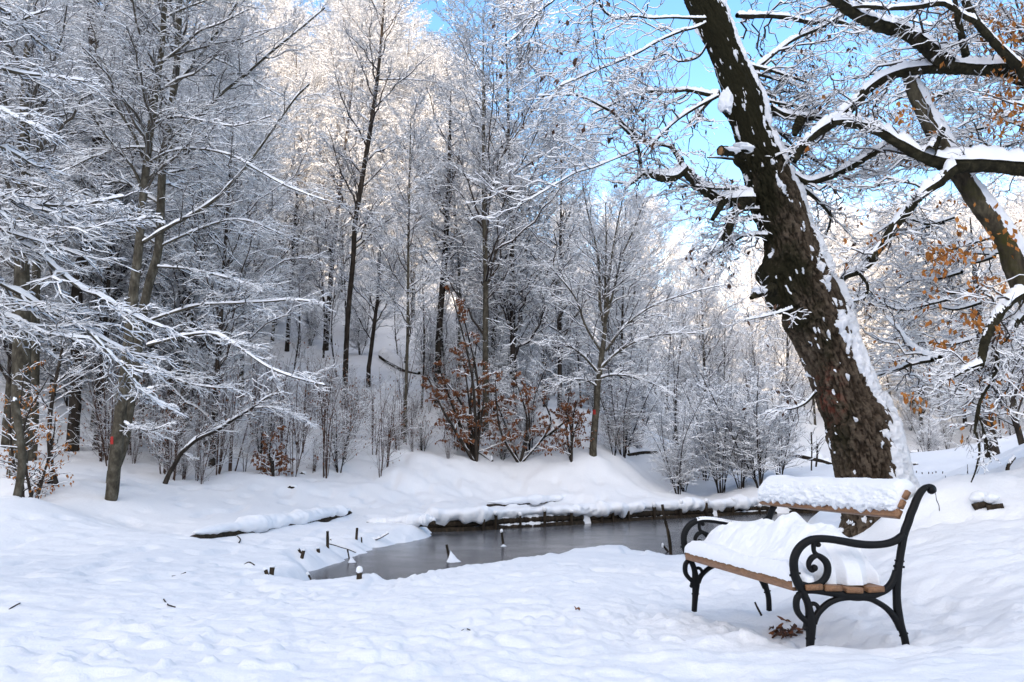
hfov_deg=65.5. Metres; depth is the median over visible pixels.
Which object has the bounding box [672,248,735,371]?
bare tree
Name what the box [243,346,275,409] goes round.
twiggy shrub
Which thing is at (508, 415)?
leafy shrub
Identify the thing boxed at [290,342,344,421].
twiggy shrub
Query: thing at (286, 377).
twiggy shrub
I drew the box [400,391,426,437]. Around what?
twiggy shrub
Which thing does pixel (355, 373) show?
twiggy shrub
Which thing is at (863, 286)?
bare tree
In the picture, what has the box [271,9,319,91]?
bare tree
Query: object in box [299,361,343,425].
twiggy shrub
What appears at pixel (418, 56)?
bare tree
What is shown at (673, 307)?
bare tree
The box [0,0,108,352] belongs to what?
bare tree
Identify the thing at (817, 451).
sapling
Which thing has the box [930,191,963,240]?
bare tree
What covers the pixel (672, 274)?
bare tree
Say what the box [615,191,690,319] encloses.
bare tree
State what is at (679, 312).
young tree
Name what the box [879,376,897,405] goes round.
snowy shrub
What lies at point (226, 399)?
twiggy shrub
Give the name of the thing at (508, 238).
bare tree
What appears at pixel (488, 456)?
log
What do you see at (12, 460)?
sapling
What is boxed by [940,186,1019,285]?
bare tree
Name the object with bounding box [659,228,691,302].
bare tree
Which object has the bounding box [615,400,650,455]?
leafy shrub
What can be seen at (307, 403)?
twiggy shrub
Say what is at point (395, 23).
bare tree
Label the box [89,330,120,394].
twiggy shrub
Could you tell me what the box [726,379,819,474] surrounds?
snowy shrub
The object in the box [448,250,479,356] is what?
young tree
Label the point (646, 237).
bare tree
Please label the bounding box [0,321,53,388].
snowy shrub
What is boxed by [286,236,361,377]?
young tree
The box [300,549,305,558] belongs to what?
post
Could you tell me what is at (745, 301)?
bare tree
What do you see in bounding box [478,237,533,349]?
young tree
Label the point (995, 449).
dark tree
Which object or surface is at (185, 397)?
twiggy shrub
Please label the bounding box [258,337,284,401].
twiggy shrub
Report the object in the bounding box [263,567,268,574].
post
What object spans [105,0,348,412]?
bare tree
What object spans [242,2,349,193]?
bare tree
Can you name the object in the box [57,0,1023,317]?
sky
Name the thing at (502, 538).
post
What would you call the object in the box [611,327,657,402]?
young tree
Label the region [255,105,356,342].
bare tree
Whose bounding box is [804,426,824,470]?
sapling
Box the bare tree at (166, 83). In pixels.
[83,1,278,355]
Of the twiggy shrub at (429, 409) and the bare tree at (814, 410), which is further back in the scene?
the bare tree at (814, 410)
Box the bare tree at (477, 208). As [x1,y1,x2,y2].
[451,151,526,296]
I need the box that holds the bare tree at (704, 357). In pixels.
[650,248,756,424]
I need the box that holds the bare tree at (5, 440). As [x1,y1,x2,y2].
[0,0,118,448]
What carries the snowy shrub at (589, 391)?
on the ground
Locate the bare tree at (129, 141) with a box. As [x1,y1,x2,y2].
[52,0,254,388]
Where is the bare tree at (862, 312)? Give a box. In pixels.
[845,275,882,356]
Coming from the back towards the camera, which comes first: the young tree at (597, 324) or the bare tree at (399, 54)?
the bare tree at (399, 54)
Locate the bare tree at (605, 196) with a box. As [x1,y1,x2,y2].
[590,189,622,234]
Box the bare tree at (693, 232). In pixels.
[666,219,721,301]
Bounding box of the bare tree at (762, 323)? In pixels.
[741,275,781,357]
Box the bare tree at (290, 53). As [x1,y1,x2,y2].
[259,16,365,253]
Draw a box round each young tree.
[275,256,313,372]
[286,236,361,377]
[286,282,310,357]
[287,270,330,362]
[288,227,330,329]
[294,180,345,357]
[309,189,372,325]
[331,195,364,309]
[352,217,409,345]
[382,141,507,387]
[382,217,469,376]
[385,269,406,352]
[387,224,438,362]
[402,217,458,408]
[439,292,493,410]
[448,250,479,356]
[451,209,527,342]
[461,271,504,370]
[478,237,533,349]
[501,282,534,374]
[514,238,568,390]
[542,246,595,407]
[582,272,633,408]
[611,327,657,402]
[636,287,705,444]
[637,283,665,360]
[655,308,706,468]
[859,320,908,421]
[969,317,1008,437]
[971,383,982,441]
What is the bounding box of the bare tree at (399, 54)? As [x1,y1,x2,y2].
[368,43,425,201]
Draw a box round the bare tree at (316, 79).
[275,55,354,262]
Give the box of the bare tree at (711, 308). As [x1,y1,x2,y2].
[676,273,744,385]
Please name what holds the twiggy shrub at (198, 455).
on the ground
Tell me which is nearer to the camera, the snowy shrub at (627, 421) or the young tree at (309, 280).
the snowy shrub at (627, 421)
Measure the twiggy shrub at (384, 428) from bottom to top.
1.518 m
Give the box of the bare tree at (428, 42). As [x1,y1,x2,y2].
[402,34,458,54]
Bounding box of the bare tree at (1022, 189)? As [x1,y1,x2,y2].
[962,174,1023,269]
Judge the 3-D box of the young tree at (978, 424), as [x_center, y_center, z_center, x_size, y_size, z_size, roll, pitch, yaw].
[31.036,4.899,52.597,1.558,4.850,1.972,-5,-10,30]
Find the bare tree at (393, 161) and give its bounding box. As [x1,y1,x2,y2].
[360,92,469,316]
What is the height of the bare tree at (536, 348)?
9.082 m
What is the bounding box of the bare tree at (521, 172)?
[502,135,537,220]
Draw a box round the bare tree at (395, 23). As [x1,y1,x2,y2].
[352,0,427,89]
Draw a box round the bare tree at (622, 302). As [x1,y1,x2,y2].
[563,163,681,390]
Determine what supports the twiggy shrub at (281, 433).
on the ground
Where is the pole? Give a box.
[661,504,672,554]
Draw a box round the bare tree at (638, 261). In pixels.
[585,217,676,389]
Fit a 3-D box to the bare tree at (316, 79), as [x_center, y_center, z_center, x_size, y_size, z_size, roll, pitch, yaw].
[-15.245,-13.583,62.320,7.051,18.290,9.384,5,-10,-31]
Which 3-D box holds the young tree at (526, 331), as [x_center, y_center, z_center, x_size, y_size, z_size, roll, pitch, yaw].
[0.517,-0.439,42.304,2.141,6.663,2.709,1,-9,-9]
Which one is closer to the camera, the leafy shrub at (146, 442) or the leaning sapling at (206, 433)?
the leaning sapling at (206, 433)
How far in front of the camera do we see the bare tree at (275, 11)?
73.40 m
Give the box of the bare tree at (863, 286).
[836,262,877,351]
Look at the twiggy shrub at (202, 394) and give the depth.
23.88 m
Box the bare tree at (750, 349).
[718,307,777,411]
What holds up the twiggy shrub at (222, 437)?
on the ground
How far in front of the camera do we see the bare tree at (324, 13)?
104.19 m
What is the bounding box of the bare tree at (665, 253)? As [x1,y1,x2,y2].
[616,198,690,333]
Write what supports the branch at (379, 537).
on the ground
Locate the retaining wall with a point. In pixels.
(482, 517)
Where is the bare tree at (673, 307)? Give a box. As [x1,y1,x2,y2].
[635,281,717,411]
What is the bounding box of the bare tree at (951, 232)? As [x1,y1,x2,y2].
[918,220,988,401]
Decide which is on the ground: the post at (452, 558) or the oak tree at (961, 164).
the oak tree at (961, 164)
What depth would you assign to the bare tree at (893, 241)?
72.65 m
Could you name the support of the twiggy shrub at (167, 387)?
on the ground
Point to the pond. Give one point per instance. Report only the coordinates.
(403, 560)
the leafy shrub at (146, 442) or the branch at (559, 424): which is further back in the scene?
the branch at (559, 424)
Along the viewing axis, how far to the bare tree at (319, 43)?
75.78 m
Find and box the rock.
[287,484,296,488]
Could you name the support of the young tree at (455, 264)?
on the ground
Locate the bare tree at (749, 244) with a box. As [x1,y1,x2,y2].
[730,237,763,308]
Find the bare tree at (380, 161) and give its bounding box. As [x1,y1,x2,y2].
[354,95,445,270]
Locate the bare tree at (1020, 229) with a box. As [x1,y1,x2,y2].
[952,203,1023,399]
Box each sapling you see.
[0,360,73,497]
[0,396,76,498]
[2,338,110,485]
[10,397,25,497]
[163,381,318,483]
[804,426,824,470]
[806,438,825,466]
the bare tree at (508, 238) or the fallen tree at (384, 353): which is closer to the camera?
the fallen tree at (384, 353)
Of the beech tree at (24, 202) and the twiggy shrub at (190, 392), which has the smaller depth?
the beech tree at (24, 202)
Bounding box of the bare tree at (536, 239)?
[442,80,592,400]
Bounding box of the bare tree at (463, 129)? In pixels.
[432,97,499,194]
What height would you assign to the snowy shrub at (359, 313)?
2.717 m
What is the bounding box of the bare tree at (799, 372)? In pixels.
[777,336,811,408]
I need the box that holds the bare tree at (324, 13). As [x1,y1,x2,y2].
[300,0,353,53]
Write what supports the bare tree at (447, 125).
on the ground
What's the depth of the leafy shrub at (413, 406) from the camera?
31.30 m
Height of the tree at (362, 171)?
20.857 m
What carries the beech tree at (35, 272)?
on the ground
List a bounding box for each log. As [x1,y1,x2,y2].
[190,505,351,538]
[366,513,435,526]
[465,444,493,461]
[486,492,573,506]
[969,490,991,509]
[984,493,1003,509]
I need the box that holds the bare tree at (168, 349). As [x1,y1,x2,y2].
[96,46,293,422]
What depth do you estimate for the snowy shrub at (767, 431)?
27.22 m
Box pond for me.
[309,513,816,579]
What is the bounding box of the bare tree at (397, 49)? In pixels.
[359,18,421,159]
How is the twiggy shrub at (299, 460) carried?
on the ground
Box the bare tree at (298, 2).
[264,0,314,58]
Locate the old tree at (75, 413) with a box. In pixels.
[1,0,203,451]
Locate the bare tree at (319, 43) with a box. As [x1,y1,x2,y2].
[288,21,359,157]
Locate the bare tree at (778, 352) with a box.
[736,278,786,399]
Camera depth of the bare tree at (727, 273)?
71.93 m
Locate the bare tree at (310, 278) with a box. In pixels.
[251,63,357,351]
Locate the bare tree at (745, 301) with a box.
[710,276,777,398]
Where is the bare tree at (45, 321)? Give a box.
[0,42,124,424]
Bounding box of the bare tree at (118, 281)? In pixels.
[1,0,203,427]
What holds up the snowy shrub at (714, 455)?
on the ground
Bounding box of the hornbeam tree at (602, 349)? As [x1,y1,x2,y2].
[522,167,746,456]
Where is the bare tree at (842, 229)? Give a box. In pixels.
[826,203,897,353]
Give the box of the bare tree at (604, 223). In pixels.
[591,211,615,262]
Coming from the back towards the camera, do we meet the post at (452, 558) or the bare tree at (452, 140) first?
the bare tree at (452, 140)
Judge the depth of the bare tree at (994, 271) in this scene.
55.90 m
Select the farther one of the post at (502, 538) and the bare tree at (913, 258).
the bare tree at (913, 258)
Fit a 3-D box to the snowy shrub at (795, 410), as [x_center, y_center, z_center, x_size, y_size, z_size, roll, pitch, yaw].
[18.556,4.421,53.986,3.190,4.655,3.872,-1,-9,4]
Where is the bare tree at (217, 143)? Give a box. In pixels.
[89,34,299,394]
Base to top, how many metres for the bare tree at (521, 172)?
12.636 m
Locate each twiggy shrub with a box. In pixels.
[68,335,160,465]
[68,367,138,460]
[76,401,113,461]
[82,374,161,438]
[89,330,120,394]
[89,365,134,417]
[91,373,118,425]
[94,336,156,454]
[114,343,172,446]
[126,433,147,463]
[132,374,175,454]
[136,363,199,473]
[143,397,202,480]
[145,310,201,423]
[150,362,209,455]
[158,323,212,426]
[164,438,197,479]
[169,429,199,472]
[171,345,238,457]
[172,400,247,480]
[180,333,236,448]
[181,389,200,444]
[190,353,262,474]
[191,381,221,416]
[192,455,212,483]
[202,359,278,470]
[220,354,277,442]
[220,390,235,411]
[233,427,261,471]
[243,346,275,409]
[251,392,284,431]
[253,353,298,445]
[257,349,315,461]
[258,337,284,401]
[260,341,304,425]
[269,390,323,476]
[271,344,326,453]
[277,373,298,407]
[286,351,357,477]
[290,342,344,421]
[295,366,328,430]
[296,345,335,407]
[298,343,327,396]
[298,392,315,433]
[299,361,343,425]
[301,353,333,418]
[301,434,322,470]
[323,378,372,459]
[323,382,345,413]
[335,387,361,441]
[341,364,363,406]
[353,378,397,454]
[355,356,434,467]
[355,375,376,419]
[360,392,382,436]
[361,412,399,476]
[376,405,393,446]
[377,384,403,438]
[378,333,432,440]
[387,404,412,449]
[399,406,421,451]
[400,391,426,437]
[423,384,436,410]
[431,363,461,439]
[435,428,460,458]
[443,403,467,449]
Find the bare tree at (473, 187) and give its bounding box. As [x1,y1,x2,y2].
[416,165,533,339]
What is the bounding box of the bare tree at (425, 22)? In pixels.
[375,9,437,104]
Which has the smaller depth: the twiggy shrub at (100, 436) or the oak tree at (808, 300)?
the oak tree at (808, 300)
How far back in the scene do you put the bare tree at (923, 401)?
58.41 m
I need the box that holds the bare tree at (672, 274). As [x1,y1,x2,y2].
[647,224,691,345]
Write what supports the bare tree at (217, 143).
on the ground
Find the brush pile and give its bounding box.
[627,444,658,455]
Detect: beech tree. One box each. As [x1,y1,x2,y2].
[0,0,142,476]
[0,0,196,418]
[0,29,155,460]
[1,0,336,479]
[33,0,347,500]
[343,83,456,442]
[387,0,591,431]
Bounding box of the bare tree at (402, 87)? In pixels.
[362,52,442,224]
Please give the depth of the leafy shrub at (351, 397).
27.03 m
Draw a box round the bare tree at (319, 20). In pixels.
[279,0,409,159]
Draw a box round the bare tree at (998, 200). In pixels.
[952,174,1023,381]
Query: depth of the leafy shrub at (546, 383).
32.65 m
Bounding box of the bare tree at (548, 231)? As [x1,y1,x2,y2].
[520,179,607,373]
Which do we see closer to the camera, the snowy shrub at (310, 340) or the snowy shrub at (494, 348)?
the snowy shrub at (494, 348)
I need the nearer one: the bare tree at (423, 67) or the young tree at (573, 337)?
the young tree at (573, 337)
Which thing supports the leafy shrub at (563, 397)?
on the ground
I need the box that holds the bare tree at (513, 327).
[421,0,641,413]
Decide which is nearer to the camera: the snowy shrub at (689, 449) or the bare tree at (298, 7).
the snowy shrub at (689, 449)
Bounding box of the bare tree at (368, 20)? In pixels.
[311,0,425,243]
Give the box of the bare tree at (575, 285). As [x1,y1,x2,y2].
[548,215,597,386]
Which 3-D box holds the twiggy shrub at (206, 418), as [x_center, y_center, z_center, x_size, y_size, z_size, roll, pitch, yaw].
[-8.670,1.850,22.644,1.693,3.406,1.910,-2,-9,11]
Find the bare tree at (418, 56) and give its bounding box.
[407,42,426,99]
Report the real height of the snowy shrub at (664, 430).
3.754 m
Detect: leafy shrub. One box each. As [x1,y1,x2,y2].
[131,394,211,463]
[135,357,168,410]
[232,389,300,455]
[302,391,382,472]
[321,366,355,400]
[326,370,398,438]
[401,391,427,416]
[405,404,447,450]
[410,338,468,399]
[426,379,467,430]
[436,355,474,401]
[461,408,495,446]
[482,414,519,459]
[498,395,515,423]
[517,371,536,396]
[526,357,562,406]
[554,384,583,421]
[568,364,610,410]
[587,385,622,432]
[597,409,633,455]
[611,381,638,408]
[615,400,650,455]
[658,435,710,491]
[680,414,712,448]
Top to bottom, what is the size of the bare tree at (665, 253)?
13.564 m
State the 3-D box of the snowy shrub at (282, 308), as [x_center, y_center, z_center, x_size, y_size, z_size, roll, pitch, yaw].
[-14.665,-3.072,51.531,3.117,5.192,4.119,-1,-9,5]
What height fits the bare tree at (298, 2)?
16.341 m
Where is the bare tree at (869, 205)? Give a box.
[846,186,942,417]
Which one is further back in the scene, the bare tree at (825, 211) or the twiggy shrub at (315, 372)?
the bare tree at (825, 211)
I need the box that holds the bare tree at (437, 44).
[416,26,459,71]
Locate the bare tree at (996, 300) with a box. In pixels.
[961,236,1015,403]
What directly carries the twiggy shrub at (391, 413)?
on the ground
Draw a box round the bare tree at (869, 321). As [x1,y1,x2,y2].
[833,231,904,389]
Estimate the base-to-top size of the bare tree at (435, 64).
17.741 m
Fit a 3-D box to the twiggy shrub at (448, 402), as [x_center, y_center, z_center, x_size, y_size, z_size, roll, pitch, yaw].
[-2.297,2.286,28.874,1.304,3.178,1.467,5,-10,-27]
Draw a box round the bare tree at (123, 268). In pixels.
[40,0,252,402]
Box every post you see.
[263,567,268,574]
[269,565,275,574]
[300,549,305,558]
[326,530,328,547]
[347,550,355,562]
[355,528,357,539]
[356,566,362,578]
[445,544,460,562]
[500,529,504,546]
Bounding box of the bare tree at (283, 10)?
[248,0,323,62]
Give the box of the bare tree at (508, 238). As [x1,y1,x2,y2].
[458,188,554,316]
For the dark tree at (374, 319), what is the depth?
36.58 m
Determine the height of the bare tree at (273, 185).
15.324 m
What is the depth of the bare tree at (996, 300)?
66.77 m
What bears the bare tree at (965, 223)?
on the ground
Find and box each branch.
[329,540,355,552]
[371,532,388,539]
[543,418,567,438]
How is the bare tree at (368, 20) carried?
on the ground
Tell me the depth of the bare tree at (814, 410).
60.52 m
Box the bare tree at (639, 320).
[590,269,666,379]
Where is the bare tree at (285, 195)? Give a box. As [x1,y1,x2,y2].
[195,126,327,422]
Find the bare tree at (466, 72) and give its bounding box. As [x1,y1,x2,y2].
[440,43,503,163]
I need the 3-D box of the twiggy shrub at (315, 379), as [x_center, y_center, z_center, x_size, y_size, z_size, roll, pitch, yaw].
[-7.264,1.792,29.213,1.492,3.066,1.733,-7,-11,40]
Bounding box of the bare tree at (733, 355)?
[691,302,754,427]
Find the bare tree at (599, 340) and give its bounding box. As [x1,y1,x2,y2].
[550,216,648,415]
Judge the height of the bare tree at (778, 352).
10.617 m
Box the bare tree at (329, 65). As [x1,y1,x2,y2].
[270,19,418,350]
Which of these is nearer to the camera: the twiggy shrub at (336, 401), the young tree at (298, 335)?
the twiggy shrub at (336, 401)
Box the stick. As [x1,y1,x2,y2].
[1005,454,1015,470]
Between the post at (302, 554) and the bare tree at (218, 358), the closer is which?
the post at (302, 554)
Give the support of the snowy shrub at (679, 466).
on the ground
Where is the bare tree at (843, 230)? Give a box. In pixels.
[822,213,881,310]
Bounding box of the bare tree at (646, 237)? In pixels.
[616,198,684,325]
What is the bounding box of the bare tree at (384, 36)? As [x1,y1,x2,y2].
[316,4,398,162]
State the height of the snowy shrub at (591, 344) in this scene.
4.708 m
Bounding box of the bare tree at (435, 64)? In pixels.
[400,44,448,108]
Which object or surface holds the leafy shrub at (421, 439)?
on the ground
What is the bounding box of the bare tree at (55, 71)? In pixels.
[0,1,87,289]
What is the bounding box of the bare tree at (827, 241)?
[825,227,851,276]
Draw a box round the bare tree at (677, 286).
[661,275,704,361]
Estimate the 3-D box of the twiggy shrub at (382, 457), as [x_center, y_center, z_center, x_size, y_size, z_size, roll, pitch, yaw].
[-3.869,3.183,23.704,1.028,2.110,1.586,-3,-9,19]
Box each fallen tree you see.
[378,347,420,374]
[778,448,831,464]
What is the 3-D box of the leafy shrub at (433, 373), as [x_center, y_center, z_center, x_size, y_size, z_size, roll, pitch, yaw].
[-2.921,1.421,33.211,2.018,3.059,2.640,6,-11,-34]
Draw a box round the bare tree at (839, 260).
[829,234,886,340]
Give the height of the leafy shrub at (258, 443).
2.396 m
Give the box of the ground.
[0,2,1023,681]
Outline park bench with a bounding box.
[680,475,936,646]
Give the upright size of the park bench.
1.055 m
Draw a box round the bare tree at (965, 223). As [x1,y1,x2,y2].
[892,173,1023,426]
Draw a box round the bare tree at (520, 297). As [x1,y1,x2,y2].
[492,215,545,362]
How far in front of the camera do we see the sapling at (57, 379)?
17.59 m
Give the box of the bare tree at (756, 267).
[713,245,772,393]
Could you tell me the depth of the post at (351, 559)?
13.28 m
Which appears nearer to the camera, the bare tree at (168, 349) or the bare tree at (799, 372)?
the bare tree at (168, 349)
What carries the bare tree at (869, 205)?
on the ground
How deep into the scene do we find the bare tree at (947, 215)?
90.80 m
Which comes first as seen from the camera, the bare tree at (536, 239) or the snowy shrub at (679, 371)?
the bare tree at (536, 239)
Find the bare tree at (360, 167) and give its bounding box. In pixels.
[288,83,403,295]
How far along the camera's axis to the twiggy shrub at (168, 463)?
20.35 m
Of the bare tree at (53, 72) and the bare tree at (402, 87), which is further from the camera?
the bare tree at (402, 87)
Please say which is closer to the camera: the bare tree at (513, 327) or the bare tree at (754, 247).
the bare tree at (513, 327)
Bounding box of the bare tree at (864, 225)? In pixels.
[850,217,899,382]
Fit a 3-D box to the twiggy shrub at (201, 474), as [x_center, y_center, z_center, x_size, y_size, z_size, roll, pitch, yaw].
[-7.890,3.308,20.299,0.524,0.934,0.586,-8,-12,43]
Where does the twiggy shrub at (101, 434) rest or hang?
on the ground
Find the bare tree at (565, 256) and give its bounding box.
[548,220,588,310]
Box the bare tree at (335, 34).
[306,17,374,81]
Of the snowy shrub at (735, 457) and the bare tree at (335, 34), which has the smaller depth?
the snowy shrub at (735, 457)
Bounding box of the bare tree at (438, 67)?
[407,57,471,178]
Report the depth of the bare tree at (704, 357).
46.04 m
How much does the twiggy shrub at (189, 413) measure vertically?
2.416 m
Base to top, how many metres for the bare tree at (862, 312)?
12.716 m
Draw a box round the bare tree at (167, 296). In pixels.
[61,60,276,396]
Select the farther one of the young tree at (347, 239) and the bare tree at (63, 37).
the young tree at (347, 239)
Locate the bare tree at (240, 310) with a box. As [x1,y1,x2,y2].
[81,49,330,445]
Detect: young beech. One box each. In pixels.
[251,424,294,476]
[421,285,509,461]
[480,371,572,462]
[539,384,598,461]
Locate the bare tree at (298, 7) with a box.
[250,0,327,158]
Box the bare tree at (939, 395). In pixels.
[895,266,993,439]
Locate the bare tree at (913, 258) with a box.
[850,191,964,412]
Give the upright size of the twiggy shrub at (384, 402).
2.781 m
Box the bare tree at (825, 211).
[808,179,851,243]
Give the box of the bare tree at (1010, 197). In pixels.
[994,181,1023,267]
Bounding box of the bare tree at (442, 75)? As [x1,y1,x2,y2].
[418,60,481,148]
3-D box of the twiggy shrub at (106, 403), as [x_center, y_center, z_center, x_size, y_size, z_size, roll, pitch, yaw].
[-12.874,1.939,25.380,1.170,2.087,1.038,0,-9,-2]
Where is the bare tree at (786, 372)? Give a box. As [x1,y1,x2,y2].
[739,296,812,443]
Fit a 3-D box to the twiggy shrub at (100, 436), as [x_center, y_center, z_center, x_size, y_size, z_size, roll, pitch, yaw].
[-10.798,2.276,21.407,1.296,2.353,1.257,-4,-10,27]
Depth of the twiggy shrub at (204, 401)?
25.85 m
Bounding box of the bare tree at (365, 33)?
[322,1,395,122]
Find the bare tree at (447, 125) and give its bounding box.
[424,79,481,218]
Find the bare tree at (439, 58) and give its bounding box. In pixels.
[381,31,497,258]
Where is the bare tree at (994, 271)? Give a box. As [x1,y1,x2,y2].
[947,218,1023,413]
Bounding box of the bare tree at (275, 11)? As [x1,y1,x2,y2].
[197,0,321,146]
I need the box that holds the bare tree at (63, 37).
[0,0,155,283]
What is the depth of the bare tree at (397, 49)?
87.28 m
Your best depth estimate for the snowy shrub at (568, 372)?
44.32 m
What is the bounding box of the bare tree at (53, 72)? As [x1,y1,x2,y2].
[0,0,115,316]
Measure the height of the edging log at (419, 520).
0.388 m
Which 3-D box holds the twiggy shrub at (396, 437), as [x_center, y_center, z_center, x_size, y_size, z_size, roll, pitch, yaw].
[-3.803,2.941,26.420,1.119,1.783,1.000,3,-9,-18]
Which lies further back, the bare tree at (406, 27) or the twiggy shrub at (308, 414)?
the bare tree at (406, 27)
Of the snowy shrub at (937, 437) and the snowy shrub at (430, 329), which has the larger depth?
the snowy shrub at (937, 437)
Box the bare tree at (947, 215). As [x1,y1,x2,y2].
[933,197,1001,253]
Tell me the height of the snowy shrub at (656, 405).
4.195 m
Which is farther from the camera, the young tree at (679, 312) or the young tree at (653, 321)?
the young tree at (653, 321)
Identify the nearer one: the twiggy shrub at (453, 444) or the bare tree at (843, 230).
the twiggy shrub at (453, 444)
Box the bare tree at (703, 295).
[678,259,730,345]
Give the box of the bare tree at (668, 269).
[589,178,706,401]
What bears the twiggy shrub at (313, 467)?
on the ground
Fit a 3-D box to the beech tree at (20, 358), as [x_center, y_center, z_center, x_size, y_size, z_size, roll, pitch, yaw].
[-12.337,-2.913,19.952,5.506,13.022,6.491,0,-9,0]
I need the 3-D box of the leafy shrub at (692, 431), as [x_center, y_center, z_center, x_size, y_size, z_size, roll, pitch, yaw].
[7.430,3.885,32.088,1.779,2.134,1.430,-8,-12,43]
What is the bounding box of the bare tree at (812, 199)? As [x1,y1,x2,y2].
[807,185,848,262]
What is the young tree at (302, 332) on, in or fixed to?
on the ground
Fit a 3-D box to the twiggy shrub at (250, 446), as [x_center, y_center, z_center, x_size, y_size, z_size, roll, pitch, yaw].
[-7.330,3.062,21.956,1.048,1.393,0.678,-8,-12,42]
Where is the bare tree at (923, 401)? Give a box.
[859,229,962,444]
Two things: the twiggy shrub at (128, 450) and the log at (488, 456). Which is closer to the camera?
the twiggy shrub at (128, 450)
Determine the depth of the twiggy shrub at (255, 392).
25.20 m
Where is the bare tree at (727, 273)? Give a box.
[690,241,755,355]
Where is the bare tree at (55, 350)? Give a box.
[0,51,130,396]
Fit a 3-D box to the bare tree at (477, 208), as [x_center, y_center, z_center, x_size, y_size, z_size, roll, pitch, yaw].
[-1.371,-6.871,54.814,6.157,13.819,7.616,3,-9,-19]
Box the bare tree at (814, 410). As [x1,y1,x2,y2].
[778,314,816,424]
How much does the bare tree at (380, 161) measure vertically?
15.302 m
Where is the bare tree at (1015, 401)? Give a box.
[946,202,1023,417]
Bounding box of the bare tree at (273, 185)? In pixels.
[167,84,318,347]
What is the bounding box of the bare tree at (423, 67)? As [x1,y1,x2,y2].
[386,25,469,238]
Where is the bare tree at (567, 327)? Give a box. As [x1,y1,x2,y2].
[465,77,624,414]
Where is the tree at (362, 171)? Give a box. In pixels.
[311,0,453,404]
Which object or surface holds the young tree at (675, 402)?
on the ground
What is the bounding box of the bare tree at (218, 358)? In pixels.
[96,18,333,466]
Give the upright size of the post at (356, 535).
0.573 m
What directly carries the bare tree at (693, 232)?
on the ground
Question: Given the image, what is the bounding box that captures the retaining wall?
[425,494,818,531]
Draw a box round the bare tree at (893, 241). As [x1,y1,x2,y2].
[848,191,937,404]
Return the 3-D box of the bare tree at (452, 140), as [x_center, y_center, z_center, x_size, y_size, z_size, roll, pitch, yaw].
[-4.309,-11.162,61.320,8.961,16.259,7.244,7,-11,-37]
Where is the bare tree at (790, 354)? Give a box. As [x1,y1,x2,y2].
[772,315,798,382]
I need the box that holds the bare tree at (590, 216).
[578,197,596,260]
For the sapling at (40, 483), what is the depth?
16.15 m
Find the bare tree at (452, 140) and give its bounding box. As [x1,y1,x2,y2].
[389,98,481,291]
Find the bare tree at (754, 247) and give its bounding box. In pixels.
[739,227,773,321]
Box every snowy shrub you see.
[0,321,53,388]
[40,301,108,405]
[41,292,99,375]
[143,329,195,379]
[269,264,298,325]
[295,298,333,345]
[300,263,318,304]
[339,293,386,354]
[341,297,369,333]
[368,222,405,284]
[405,295,456,375]
[410,309,451,371]
[422,293,476,368]
[424,285,453,321]
[447,318,522,422]
[457,295,546,405]
[478,297,537,384]
[485,341,565,451]
[509,340,539,385]
[528,346,570,395]
[530,319,590,390]
[562,326,632,410]
[567,302,602,366]
[570,349,596,395]
[573,335,683,457]
[577,358,605,407]
[606,337,676,433]
[632,388,714,493]
[647,380,691,441]
[654,394,698,440]
[663,341,690,381]
[664,347,690,398]
[669,360,783,492]
[670,377,739,480]
[679,359,780,488]
[680,340,797,487]
[691,347,728,416]
[693,384,728,456]
[714,401,755,452]
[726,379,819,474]
[768,375,811,430]
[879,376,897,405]
[892,394,953,451]
[894,393,923,430]
[920,424,946,449]
[932,401,961,448]
[992,397,1023,434]
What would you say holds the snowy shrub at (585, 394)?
on the ground
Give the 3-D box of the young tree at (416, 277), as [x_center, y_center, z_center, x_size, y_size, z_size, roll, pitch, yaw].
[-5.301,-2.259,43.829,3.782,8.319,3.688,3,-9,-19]
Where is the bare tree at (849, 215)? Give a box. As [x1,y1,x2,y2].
[823,200,871,272]
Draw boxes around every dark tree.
[320,193,425,387]
[382,66,508,405]
[875,216,1023,444]
[894,217,1023,458]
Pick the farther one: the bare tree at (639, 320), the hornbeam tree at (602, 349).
the bare tree at (639, 320)
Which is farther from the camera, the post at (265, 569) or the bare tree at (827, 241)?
the bare tree at (827, 241)
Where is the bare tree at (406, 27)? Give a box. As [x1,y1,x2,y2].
[361,0,422,81]
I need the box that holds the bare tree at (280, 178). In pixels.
[236,92,334,327]
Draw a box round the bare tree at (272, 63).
[186,1,292,243]
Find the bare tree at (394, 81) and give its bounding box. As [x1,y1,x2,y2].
[356,37,420,159]
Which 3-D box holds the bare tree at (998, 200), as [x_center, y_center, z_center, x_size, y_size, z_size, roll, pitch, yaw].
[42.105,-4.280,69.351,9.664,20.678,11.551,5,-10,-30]
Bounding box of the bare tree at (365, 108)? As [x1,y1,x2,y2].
[300,28,396,250]
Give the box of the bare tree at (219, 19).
[191,0,266,68]
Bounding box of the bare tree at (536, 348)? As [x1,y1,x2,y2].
[515,229,566,388]
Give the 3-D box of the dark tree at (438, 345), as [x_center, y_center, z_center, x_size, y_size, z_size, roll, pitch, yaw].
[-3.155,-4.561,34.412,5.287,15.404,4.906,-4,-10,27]
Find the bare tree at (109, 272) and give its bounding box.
[0,41,217,449]
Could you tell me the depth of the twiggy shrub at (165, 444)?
20.92 m
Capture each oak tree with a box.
[460,0,944,537]
[745,0,1023,482]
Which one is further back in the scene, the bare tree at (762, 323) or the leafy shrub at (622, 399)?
the bare tree at (762, 323)
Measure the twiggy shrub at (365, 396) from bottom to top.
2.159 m
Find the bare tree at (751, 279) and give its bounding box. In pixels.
[730,237,783,363]

